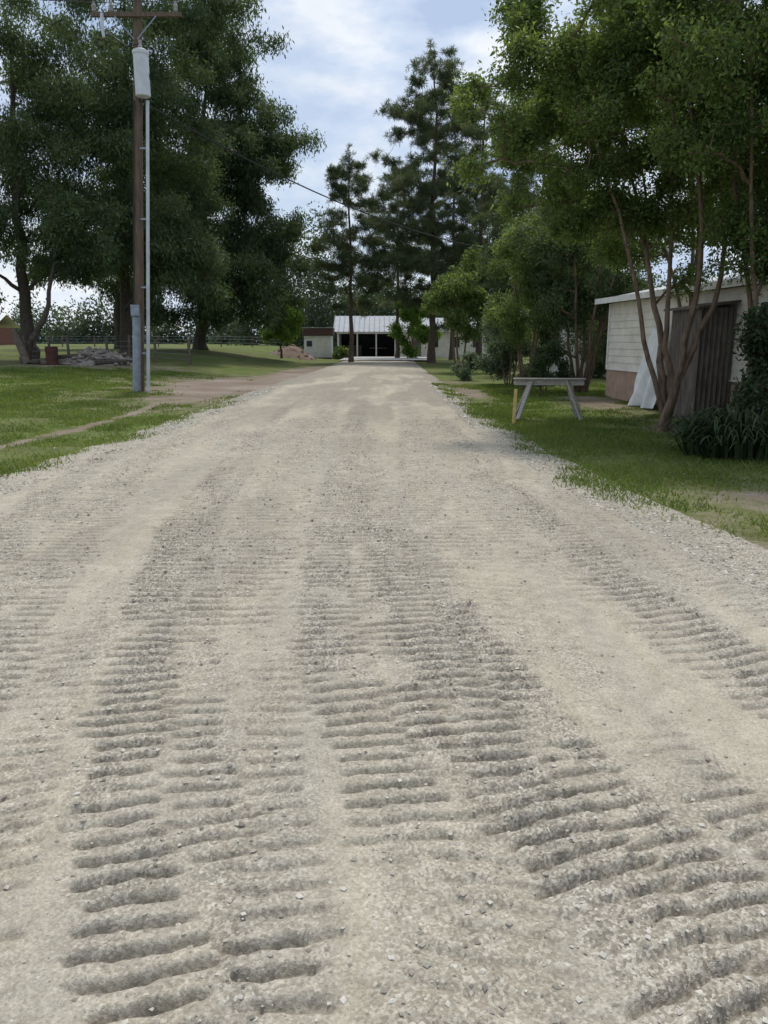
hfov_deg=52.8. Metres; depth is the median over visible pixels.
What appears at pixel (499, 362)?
shrub
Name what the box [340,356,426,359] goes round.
concrete driveway
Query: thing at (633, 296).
fascia
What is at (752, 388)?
shrub
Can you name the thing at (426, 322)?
roof
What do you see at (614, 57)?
crape myrtle tree
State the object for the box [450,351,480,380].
shrub
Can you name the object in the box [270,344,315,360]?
dirt mound
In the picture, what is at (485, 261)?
deciduous tree
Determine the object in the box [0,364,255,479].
lawn grass
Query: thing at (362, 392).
gravel road
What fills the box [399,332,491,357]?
walls
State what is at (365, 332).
header
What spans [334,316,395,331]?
roof
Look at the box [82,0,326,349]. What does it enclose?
oak tree
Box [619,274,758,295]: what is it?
roof
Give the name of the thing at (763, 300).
window frame
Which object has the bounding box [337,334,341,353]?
wall
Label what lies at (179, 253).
oak tree
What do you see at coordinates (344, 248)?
pine tree
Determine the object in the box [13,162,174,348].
oak tree
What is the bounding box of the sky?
[0,0,767,341]
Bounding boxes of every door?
[316,339,324,357]
[411,336,420,356]
[568,333,585,375]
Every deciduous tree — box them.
[384,301,441,357]
[419,243,495,370]
[475,207,596,373]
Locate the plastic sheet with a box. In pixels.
[628,325,663,408]
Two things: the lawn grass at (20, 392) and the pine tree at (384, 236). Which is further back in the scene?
the pine tree at (384, 236)
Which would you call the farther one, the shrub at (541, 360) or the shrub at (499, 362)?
the shrub at (499, 362)
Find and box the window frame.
[759,299,767,306]
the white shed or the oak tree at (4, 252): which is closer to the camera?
the oak tree at (4, 252)
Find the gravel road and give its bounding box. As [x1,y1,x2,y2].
[0,360,767,1023]
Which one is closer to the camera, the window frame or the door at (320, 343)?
the window frame
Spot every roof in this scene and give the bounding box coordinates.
[0,314,19,327]
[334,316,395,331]
[399,318,482,329]
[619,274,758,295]
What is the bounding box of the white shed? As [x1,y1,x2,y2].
[302,327,334,358]
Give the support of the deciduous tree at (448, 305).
on the ground at (241, 364)
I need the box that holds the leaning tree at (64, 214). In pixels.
[19,173,132,363]
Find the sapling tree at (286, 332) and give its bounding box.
[257,285,305,357]
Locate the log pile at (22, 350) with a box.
[9,329,127,364]
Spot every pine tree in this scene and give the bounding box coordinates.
[302,142,406,361]
[348,37,497,362]
[349,167,436,357]
[391,80,539,359]
[393,101,503,359]
[465,138,601,363]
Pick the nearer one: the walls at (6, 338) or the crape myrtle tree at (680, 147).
the crape myrtle tree at (680, 147)
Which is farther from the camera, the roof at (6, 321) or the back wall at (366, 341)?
the roof at (6, 321)
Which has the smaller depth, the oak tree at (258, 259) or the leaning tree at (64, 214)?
the leaning tree at (64, 214)
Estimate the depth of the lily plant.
10.95 m
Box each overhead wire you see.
[46,0,89,2]
[60,0,107,2]
[119,0,171,2]
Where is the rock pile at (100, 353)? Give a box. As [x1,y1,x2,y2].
[60,346,132,365]
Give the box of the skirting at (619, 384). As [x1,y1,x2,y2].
[605,370,741,411]
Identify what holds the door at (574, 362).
in the white outbuilding
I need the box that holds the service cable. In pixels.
[138,99,487,248]
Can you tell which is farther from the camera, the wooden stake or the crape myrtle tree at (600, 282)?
the crape myrtle tree at (600, 282)
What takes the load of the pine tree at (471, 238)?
on the ground at (241, 364)
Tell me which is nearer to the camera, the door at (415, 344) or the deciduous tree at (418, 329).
the deciduous tree at (418, 329)
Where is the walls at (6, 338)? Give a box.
[0,328,14,344]
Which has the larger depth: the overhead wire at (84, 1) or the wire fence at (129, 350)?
the wire fence at (129, 350)
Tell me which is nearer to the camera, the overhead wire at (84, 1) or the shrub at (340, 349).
the overhead wire at (84, 1)
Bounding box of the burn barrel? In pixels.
[45,346,58,364]
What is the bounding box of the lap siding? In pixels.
[608,284,767,380]
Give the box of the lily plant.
[638,403,767,460]
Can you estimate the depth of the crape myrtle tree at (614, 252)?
17.08 m
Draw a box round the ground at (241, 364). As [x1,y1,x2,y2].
[0,343,767,549]
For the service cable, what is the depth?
27.25 m
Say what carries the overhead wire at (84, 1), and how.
attached to the utility pole
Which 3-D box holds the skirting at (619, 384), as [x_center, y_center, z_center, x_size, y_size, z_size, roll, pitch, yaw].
[7.112,-2.422,16.749,0.040,0.870,12.600,-1,13,-5]
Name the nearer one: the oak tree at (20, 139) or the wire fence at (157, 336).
the oak tree at (20, 139)
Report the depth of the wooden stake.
15.49 m
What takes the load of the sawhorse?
on the ground at (241, 364)
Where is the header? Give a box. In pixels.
[337,332,391,333]
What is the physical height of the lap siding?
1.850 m
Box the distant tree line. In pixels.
[2,201,732,352]
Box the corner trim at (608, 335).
[605,304,611,368]
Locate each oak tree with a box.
[0,0,183,359]
[0,147,30,314]
[6,0,271,355]
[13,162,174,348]
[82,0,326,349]
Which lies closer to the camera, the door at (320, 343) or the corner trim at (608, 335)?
the corner trim at (608, 335)
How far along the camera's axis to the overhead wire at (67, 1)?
22.04 m
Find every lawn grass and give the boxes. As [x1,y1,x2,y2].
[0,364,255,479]
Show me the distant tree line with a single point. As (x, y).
(319, 313)
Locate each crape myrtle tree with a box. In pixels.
[440,0,767,431]
[479,212,596,388]
[498,6,767,306]
[508,186,664,392]
[628,0,767,376]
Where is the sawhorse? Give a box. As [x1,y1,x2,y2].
[513,378,585,419]
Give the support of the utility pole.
on the ground at (241, 364)
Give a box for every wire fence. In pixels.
[22,335,191,364]
[61,335,283,346]
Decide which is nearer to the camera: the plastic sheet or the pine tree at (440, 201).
the plastic sheet
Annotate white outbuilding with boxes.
[547,325,607,376]
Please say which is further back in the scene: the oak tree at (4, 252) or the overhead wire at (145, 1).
the oak tree at (4, 252)
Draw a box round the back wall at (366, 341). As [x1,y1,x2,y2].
[341,334,394,356]
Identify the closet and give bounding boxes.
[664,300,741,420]
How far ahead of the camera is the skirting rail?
21.07 m
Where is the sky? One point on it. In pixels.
(346, 57)
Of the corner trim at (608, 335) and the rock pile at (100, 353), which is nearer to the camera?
the corner trim at (608, 335)
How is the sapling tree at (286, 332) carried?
on the ground at (241, 364)
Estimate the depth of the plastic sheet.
18.97 m
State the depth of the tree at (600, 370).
32.62 m
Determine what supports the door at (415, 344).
attached to the walls at (442, 351)
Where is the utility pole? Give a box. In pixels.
[90,0,181,391]
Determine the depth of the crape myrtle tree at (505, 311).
25.52 m
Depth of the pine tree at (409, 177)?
54.87 m
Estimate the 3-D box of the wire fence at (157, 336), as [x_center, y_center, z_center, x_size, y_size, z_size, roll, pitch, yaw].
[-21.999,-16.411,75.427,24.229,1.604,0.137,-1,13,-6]
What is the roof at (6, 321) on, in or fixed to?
on the walls at (6, 338)
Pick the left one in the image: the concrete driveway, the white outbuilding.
the concrete driveway
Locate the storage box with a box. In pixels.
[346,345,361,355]
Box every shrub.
[331,345,348,358]
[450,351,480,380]
[468,288,552,384]
[524,339,576,393]
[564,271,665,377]
[724,242,767,418]
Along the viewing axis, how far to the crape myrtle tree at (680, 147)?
11.28 m
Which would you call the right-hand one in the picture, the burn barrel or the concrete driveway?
the concrete driveway
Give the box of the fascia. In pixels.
[595,276,767,304]
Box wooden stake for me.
[512,389,517,423]
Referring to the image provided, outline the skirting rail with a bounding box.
[607,368,739,381]
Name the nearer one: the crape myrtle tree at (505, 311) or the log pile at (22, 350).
the crape myrtle tree at (505, 311)
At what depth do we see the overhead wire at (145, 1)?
22.04 m

